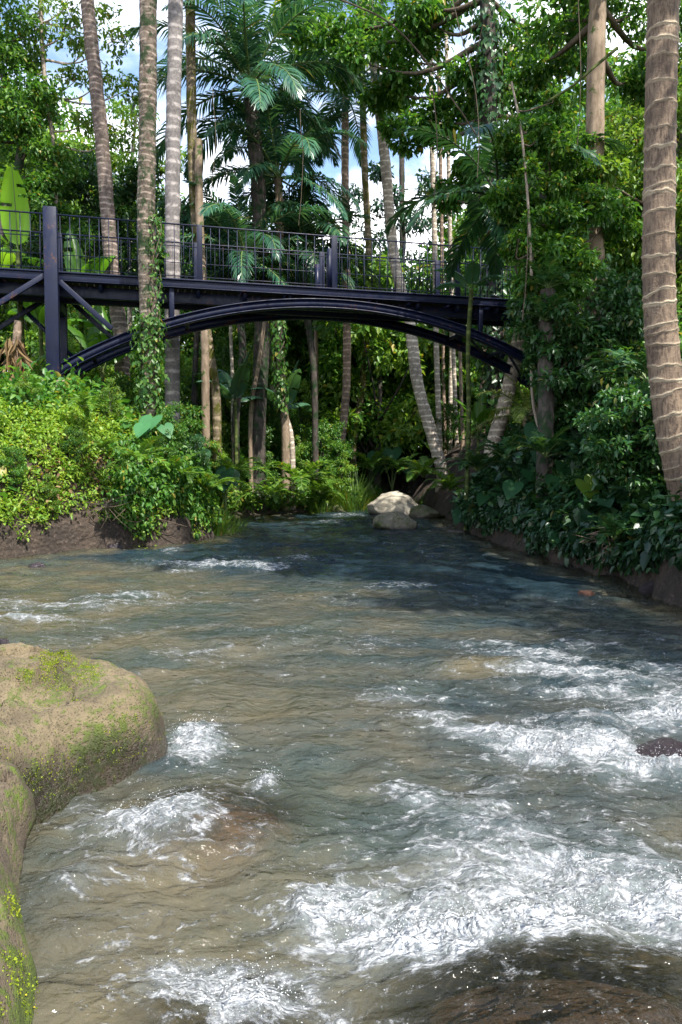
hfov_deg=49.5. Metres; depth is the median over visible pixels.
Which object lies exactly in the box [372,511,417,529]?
boulder
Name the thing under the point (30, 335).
forest tree
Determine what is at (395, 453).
taro plant
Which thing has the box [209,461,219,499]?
bank bush
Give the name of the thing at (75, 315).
bush
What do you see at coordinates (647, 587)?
rock
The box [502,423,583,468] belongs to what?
fern
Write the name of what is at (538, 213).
sapling
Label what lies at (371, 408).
bush
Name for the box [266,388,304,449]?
bush
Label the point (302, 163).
liana
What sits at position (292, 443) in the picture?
slim tree
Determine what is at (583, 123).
forest tree
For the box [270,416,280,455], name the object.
shore bush
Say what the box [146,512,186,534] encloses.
root tangle
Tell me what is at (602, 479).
bank thicket
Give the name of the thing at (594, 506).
taro plant
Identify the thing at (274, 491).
fern
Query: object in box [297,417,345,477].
bush
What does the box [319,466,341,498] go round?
shore bush
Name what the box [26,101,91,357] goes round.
forest tree
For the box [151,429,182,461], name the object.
bank bush
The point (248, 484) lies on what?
shore bush
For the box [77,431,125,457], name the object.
fern
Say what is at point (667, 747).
rock
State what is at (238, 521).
grass tuft
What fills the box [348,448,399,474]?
fern
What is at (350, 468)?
shore bush
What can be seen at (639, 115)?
forest tree
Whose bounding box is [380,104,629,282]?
palm tree
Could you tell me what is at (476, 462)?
fern
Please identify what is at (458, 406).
bush
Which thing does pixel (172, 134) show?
palm tree
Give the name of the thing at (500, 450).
fern
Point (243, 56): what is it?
palm tree
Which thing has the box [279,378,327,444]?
bush
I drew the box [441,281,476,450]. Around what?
slim tree
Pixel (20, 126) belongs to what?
broadleaf tree
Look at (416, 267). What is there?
bush
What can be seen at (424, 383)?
bush
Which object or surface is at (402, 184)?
palm tree
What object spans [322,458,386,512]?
grass tuft
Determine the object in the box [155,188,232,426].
broadleaf tree
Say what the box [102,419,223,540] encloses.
bank hanging leaves
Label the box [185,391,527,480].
forest floor plants
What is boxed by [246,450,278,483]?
shore bush
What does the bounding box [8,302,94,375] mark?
banana plant
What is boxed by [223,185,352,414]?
broadleaf tree
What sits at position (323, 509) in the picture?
grass tuft
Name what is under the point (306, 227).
palm tree
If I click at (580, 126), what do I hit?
forest tree
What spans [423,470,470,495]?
fern
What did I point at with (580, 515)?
bank leaves
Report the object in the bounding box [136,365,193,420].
bush
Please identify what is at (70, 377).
plateau plants
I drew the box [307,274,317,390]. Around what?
slim tree
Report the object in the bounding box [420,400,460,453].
bush
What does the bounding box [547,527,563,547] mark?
taro plant
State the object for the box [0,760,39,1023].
mossy rock
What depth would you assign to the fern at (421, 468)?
26.72 m
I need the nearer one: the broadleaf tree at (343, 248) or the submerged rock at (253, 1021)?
the submerged rock at (253, 1021)
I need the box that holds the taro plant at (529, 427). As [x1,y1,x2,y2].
[524,422,570,464]
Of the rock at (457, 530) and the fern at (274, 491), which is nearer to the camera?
the rock at (457, 530)
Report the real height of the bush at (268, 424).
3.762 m
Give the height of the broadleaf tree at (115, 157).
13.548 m
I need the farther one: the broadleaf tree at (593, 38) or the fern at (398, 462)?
the fern at (398, 462)
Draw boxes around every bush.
[0,444,27,494]
[14,371,42,411]
[26,304,87,376]
[28,305,113,369]
[28,332,98,394]
[35,473,60,516]
[58,426,90,462]
[68,337,100,384]
[74,365,135,391]
[94,377,125,420]
[95,364,135,388]
[99,370,161,409]
[103,353,183,405]
[112,460,146,510]
[128,322,164,375]
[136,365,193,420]
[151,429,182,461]
[152,401,194,442]
[160,352,199,418]
[162,398,208,447]
[181,432,210,478]
[184,356,223,417]
[188,334,252,424]
[208,440,239,506]
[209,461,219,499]
[210,353,252,426]
[210,371,250,446]
[210,424,228,450]
[224,366,251,407]
[225,399,280,463]
[228,465,252,490]
[230,444,247,487]
[235,246,311,423]
[242,398,292,429]
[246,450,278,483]
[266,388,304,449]
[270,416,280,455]
[270,430,281,457]
[272,357,304,421]
[275,447,302,469]
[278,434,309,470]
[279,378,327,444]
[283,243,422,464]
[285,272,405,458]
[294,428,311,462]
[295,425,329,468]
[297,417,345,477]
[311,246,443,487]
[319,357,415,483]
[319,420,356,476]
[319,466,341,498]
[326,451,357,493]
[343,472,358,486]
[356,376,404,460]
[389,277,465,466]
[394,282,473,467]
[398,440,429,485]
[402,205,515,401]
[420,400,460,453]
[425,337,475,446]
[446,402,466,438]
[455,264,528,394]
[470,292,529,400]
[471,374,479,397]
[501,239,620,381]
[572,375,667,518]
[604,236,681,357]
[629,259,681,343]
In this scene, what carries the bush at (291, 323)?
on the ground at (66, 533)
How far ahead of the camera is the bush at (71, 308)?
26.43 m
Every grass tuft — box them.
[210,500,254,537]
[217,505,261,529]
[305,488,339,513]
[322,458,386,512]
[415,493,429,505]
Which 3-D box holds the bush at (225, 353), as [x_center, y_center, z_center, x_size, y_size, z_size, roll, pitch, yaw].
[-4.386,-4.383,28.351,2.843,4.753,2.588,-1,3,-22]
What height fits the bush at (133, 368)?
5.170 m
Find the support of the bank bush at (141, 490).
on the ground at (66, 533)
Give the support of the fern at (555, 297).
attached to the trunk
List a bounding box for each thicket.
[449,374,681,576]
[476,302,681,437]
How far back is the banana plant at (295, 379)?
26.87 m
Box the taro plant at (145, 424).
[133,415,173,444]
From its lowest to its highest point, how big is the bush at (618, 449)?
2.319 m
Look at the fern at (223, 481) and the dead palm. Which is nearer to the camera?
the fern at (223, 481)
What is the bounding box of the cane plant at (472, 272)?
[431,261,510,534]
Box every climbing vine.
[127,312,170,413]
[143,214,169,349]
[267,320,291,413]
[459,0,522,440]
[571,254,619,359]
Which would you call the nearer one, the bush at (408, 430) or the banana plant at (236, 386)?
the banana plant at (236, 386)
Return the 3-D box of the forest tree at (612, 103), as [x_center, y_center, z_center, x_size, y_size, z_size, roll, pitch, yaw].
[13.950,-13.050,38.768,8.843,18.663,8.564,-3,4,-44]
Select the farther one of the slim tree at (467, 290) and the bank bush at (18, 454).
the slim tree at (467, 290)
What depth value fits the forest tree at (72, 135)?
46.27 m
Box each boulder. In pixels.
[367,491,417,515]
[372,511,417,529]
[409,504,444,519]
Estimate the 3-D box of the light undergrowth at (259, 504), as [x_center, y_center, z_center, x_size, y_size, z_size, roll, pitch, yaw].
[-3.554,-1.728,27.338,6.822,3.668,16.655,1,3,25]
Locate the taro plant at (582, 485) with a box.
[575,474,599,498]
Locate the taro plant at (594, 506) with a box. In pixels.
[581,493,610,513]
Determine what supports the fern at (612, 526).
on the ground at (66, 533)
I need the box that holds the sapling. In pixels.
[491,81,570,426]
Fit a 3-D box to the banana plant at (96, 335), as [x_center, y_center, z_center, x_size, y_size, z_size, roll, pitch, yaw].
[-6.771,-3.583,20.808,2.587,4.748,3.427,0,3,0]
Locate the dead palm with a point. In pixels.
(205, 379)
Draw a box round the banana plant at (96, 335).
[36,306,137,393]
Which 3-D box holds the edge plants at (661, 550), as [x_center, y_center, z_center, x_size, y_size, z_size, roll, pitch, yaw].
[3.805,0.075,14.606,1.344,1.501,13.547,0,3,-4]
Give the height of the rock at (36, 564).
0.179 m
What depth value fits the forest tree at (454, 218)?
37.43 m
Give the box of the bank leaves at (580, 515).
[452,380,681,577]
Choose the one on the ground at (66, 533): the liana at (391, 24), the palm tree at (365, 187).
the palm tree at (365, 187)
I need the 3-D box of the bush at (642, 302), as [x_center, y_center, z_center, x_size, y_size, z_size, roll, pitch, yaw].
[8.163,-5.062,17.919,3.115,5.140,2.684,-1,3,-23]
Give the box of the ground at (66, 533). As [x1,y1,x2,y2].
[0,417,681,1023]
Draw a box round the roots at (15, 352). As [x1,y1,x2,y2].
[0,320,36,380]
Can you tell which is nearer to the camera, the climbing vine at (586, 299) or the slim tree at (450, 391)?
the climbing vine at (586, 299)
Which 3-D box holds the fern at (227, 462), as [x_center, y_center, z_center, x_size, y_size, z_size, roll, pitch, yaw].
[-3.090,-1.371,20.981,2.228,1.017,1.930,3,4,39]
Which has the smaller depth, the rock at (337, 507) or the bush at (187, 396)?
the rock at (337, 507)
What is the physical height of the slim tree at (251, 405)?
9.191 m
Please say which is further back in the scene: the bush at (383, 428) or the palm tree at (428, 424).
the bush at (383, 428)
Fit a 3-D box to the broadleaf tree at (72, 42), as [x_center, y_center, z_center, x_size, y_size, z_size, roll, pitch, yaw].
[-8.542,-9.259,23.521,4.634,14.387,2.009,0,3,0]
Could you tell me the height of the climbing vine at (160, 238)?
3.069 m
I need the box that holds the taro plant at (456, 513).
[452,509,463,524]
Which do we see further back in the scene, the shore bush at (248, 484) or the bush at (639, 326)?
the shore bush at (248, 484)
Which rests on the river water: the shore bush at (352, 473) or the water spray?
the water spray
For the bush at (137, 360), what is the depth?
28.27 m
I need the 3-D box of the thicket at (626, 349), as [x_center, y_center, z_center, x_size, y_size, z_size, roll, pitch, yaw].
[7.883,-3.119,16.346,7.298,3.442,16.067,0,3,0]
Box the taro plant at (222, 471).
[214,466,239,510]
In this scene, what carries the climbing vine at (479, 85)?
attached to the broadleaf tree at (419, 23)
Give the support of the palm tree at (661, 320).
on the ground at (66, 533)
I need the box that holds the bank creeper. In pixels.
[0,375,220,520]
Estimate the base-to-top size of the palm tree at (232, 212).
10.900 m
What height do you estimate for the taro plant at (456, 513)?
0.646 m
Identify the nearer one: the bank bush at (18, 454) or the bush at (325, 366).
the bank bush at (18, 454)
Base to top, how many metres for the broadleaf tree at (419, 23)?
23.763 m
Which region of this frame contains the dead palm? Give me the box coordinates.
[194,138,209,447]
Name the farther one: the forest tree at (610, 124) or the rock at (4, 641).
the forest tree at (610, 124)
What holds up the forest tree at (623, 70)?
on the ground at (66, 533)
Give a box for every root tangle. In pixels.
[85,492,139,528]
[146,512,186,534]
[572,527,613,567]
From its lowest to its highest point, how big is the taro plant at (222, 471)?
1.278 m
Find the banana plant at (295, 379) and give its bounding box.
[251,360,311,412]
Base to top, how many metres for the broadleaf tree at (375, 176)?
16.904 m
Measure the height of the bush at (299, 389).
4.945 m
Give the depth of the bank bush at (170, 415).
16.80 m
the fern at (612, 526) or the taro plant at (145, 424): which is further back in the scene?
the taro plant at (145, 424)
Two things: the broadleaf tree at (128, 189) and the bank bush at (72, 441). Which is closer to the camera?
the bank bush at (72, 441)
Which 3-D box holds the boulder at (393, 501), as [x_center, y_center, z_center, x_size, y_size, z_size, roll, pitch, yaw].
[1.901,0.025,26.383,1.971,1.585,1.419,0,3,0]
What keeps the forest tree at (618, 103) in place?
on the ground at (66, 533)
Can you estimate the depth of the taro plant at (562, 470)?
13.52 m
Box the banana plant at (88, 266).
[15,230,129,383]
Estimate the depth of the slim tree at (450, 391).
32.64 m
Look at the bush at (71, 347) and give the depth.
22.93 m
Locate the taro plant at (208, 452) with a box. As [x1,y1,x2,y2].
[185,434,210,457]
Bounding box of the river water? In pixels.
[0,510,681,1023]
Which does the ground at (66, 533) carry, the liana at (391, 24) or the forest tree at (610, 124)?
the forest tree at (610, 124)
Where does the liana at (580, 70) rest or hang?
hanging from the broadleaf tree at (593, 38)
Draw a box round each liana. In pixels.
[211,89,215,190]
[298,111,302,224]
[339,0,477,136]
[432,89,437,218]
[453,0,478,177]
[522,225,527,320]
[545,46,618,102]
[576,0,580,161]
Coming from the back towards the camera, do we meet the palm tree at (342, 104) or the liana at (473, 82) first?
the palm tree at (342, 104)
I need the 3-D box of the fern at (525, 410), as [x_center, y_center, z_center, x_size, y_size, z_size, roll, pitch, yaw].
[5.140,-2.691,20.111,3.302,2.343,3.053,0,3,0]
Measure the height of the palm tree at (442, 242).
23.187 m
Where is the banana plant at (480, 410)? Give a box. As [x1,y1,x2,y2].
[450,387,512,470]
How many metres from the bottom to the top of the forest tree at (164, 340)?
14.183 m
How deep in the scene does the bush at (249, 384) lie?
33.47 m
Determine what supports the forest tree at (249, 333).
on the ground at (66, 533)
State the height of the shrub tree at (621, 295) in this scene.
3.471 m
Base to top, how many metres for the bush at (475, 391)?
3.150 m
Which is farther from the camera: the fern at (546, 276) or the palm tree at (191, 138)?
the palm tree at (191, 138)
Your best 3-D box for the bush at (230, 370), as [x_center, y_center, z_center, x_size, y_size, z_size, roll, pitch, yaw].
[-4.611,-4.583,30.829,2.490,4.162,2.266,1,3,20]
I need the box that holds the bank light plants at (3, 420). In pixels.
[0,378,208,531]
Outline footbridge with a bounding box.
[0,206,537,414]
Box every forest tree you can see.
[0,75,66,373]
[0,120,95,362]
[0,131,46,371]
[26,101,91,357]
[42,91,95,199]
[42,120,136,309]
[79,247,134,322]
[91,208,164,306]
[103,252,164,360]
[155,180,185,232]
[156,224,189,372]
[158,210,235,371]
[183,255,253,371]
[228,320,313,400]
[285,272,355,425]
[426,131,539,290]
[548,107,630,232]
[567,79,639,186]
[572,101,611,136]
[580,86,623,180]
[584,78,681,178]
[605,58,681,161]
[606,45,643,102]
[608,51,640,100]
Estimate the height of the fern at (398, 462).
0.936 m
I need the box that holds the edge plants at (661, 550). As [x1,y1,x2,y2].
[448,483,681,576]
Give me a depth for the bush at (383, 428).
38.29 m
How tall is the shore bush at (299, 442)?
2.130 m
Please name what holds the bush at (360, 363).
on the ground at (66, 533)
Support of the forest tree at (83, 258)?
on the ground at (66, 533)
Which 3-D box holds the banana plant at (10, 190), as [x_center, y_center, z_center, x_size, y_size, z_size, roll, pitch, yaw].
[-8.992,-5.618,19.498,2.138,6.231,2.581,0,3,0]
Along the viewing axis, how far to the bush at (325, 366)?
33.46 m
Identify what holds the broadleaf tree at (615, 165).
on the ground at (66, 533)
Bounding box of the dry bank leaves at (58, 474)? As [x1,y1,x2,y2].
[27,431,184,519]
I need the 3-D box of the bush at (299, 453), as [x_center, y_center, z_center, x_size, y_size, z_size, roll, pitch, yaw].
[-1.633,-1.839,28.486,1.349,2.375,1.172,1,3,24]
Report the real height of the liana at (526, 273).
1.693 m
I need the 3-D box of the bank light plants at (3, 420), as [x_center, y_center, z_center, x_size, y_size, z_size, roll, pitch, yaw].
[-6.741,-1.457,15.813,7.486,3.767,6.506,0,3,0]
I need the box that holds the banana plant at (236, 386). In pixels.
[197,352,267,509]
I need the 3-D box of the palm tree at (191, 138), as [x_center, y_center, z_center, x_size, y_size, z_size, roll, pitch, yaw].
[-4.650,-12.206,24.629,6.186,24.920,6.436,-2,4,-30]
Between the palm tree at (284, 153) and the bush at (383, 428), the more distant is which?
the bush at (383, 428)
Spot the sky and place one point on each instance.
(130, 14)
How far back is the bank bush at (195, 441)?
17.05 m
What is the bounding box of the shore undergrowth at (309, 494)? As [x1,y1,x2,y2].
[136,409,385,516]
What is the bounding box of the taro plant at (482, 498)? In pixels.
[476,487,500,505]
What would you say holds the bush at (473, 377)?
on the ground at (66, 533)
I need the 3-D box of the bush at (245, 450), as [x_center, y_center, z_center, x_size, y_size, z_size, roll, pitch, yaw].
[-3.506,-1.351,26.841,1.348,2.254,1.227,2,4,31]
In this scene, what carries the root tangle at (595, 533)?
on the ground at (66, 533)
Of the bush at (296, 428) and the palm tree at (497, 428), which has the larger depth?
the bush at (296, 428)
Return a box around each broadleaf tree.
[0,0,98,253]
[0,0,138,205]
[1,143,182,334]
[71,98,186,329]
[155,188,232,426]
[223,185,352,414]
[264,0,615,423]
[335,160,461,483]
[479,105,642,395]
[503,0,681,391]
[565,32,681,324]
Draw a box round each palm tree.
[80,0,130,389]
[120,0,364,512]
[137,0,158,415]
[155,173,342,506]
[164,0,182,423]
[180,74,369,510]
[185,0,222,507]
[224,179,383,497]
[261,5,445,475]
[294,0,454,491]
[349,0,405,473]
[380,0,442,449]
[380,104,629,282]
[386,0,451,455]
[399,31,406,493]
[444,1,458,447]
[466,241,525,456]
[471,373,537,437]
[641,0,681,501]
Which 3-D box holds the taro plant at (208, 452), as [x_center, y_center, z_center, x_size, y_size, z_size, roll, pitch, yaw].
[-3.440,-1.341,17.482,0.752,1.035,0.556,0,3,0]
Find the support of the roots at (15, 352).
on the ground at (66, 533)
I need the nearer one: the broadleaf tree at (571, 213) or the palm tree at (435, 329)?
the broadleaf tree at (571, 213)
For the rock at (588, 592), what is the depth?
9.49 m
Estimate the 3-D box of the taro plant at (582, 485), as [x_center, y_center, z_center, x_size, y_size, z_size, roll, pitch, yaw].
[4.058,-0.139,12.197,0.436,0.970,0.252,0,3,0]
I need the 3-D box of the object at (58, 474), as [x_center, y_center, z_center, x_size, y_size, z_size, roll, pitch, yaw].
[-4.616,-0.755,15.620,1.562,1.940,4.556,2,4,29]
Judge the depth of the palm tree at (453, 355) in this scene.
30.89 m
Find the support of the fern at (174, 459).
on the ground at (66, 533)
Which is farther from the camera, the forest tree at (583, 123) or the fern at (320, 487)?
the forest tree at (583, 123)
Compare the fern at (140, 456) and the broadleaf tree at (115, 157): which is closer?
the fern at (140, 456)
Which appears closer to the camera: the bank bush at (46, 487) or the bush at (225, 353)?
the bank bush at (46, 487)
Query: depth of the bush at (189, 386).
30.39 m
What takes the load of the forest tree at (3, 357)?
on the ground at (66, 533)
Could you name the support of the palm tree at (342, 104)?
on the ground at (66, 533)
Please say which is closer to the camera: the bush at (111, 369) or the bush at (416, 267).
the bush at (111, 369)
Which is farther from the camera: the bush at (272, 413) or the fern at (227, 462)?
the bush at (272, 413)
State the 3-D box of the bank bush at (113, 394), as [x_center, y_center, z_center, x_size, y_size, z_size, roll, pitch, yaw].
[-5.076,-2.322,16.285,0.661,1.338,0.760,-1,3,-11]
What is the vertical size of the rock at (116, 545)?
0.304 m
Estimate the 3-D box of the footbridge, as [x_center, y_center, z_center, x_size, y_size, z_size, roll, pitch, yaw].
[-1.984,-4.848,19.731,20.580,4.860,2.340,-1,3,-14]
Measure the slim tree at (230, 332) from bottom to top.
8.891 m
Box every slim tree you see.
[207,247,249,457]
[247,251,290,509]
[267,368,295,509]
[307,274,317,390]
[392,287,410,495]
[425,259,464,453]
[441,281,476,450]
[460,286,512,439]
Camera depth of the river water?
3.94 m
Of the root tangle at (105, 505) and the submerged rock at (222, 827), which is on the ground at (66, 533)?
the root tangle at (105, 505)
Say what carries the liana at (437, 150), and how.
hanging from the broadleaf tree
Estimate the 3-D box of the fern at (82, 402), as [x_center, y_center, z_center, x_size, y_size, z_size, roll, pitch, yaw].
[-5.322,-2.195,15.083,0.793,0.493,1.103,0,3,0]
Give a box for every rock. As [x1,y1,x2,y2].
[0,638,9,644]
[0,642,188,837]
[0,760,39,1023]
[28,562,45,567]
[107,543,122,548]
[163,804,290,852]
[194,1017,275,1023]
[333,505,345,511]
[412,979,681,1023]
[447,529,466,534]
[578,590,594,595]
[635,737,681,756]
[639,580,653,599]
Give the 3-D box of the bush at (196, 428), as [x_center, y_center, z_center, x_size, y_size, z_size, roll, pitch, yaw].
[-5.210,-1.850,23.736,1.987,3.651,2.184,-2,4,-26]
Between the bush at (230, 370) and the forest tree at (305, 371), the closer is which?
the bush at (230, 370)
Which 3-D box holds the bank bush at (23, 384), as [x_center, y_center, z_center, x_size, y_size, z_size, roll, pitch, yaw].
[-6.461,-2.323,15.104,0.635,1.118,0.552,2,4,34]
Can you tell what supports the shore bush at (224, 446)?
on the ground at (66, 533)
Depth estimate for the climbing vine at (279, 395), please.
23.38 m
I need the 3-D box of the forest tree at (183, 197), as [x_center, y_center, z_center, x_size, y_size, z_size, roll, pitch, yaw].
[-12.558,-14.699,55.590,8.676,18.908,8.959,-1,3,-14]
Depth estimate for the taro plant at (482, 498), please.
16.47 m
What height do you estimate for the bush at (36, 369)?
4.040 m
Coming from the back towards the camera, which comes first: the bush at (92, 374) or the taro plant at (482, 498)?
the bush at (92, 374)
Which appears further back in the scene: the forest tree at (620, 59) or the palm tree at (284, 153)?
the forest tree at (620, 59)
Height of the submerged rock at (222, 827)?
0.339 m
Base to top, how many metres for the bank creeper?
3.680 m
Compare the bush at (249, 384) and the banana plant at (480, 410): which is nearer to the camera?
the banana plant at (480, 410)
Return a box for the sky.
[0,0,681,371]
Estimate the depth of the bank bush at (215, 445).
24.16 m
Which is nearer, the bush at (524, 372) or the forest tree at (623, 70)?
the bush at (524, 372)
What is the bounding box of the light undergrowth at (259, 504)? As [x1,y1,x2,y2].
[185,427,379,514]
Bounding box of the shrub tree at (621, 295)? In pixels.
[503,263,645,441]
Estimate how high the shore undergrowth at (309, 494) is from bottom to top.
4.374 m
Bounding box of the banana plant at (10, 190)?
[0,163,29,347]
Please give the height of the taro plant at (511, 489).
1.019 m
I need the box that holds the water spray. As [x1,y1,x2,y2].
[87,674,681,1022]
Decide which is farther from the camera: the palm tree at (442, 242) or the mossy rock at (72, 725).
the palm tree at (442, 242)
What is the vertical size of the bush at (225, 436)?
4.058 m
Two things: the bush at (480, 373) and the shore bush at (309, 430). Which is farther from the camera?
the shore bush at (309, 430)
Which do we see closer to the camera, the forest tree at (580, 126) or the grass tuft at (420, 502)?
the grass tuft at (420, 502)
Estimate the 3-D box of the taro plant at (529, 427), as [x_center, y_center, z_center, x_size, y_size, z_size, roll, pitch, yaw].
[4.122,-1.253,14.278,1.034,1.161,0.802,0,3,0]
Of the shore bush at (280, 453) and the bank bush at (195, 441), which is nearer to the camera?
the bank bush at (195, 441)
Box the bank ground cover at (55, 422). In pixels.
[0,390,217,548]
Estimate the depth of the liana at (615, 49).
13.55 m
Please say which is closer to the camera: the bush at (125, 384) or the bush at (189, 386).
the bush at (125, 384)
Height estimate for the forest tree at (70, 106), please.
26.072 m
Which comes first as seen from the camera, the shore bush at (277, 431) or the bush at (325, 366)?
the shore bush at (277, 431)
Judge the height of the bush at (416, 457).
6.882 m
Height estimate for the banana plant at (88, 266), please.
6.820 m
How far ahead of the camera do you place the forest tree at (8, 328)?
36.15 m
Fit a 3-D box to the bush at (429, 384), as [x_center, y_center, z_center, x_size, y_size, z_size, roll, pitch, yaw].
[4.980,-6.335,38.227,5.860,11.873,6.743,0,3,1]
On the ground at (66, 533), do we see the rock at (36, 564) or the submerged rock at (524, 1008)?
the submerged rock at (524, 1008)
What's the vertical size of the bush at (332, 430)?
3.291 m
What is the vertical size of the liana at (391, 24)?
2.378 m
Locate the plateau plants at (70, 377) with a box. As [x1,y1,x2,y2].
[0,357,230,455]
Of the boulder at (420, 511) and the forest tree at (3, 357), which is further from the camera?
the forest tree at (3, 357)
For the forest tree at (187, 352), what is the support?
on the ground at (66, 533)
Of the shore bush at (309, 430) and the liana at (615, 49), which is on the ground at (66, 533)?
the shore bush at (309, 430)
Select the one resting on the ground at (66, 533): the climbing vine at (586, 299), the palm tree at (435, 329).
the palm tree at (435, 329)
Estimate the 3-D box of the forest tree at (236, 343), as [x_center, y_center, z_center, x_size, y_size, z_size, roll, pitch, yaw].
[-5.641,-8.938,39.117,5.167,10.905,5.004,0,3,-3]
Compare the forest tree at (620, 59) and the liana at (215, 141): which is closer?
the liana at (215, 141)
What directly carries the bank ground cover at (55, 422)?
on the ground at (66, 533)
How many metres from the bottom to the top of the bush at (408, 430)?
12.204 m
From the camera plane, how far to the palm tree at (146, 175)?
16.72 m
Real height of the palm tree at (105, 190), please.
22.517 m
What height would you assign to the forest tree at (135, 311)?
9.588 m
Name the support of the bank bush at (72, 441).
on the ground at (66, 533)
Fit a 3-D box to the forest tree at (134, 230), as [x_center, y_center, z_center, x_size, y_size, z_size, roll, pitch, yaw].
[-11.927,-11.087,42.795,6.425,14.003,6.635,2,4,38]
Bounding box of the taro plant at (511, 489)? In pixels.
[503,468,535,499]
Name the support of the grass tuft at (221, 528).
on the ground at (66, 533)
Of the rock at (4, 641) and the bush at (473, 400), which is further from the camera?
the bush at (473, 400)
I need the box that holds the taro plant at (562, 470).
[545,458,576,490]
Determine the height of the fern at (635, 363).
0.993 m
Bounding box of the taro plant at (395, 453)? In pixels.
[367,447,411,490]
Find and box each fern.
[59,391,102,416]
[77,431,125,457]
[104,436,176,474]
[145,453,220,482]
[192,474,248,493]
[201,446,274,480]
[233,477,303,509]
[255,459,336,493]
[295,478,345,503]
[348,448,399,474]
[376,453,424,474]
[397,456,449,481]
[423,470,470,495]
[440,446,518,474]
[464,432,528,463]
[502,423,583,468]
[506,256,591,298]
[515,291,580,330]
[578,513,646,545]
[580,340,681,391]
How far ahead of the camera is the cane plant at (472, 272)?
18.75 m
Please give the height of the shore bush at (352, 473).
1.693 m
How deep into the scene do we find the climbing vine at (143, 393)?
16.89 m
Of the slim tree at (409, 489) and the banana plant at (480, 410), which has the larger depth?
the slim tree at (409, 489)

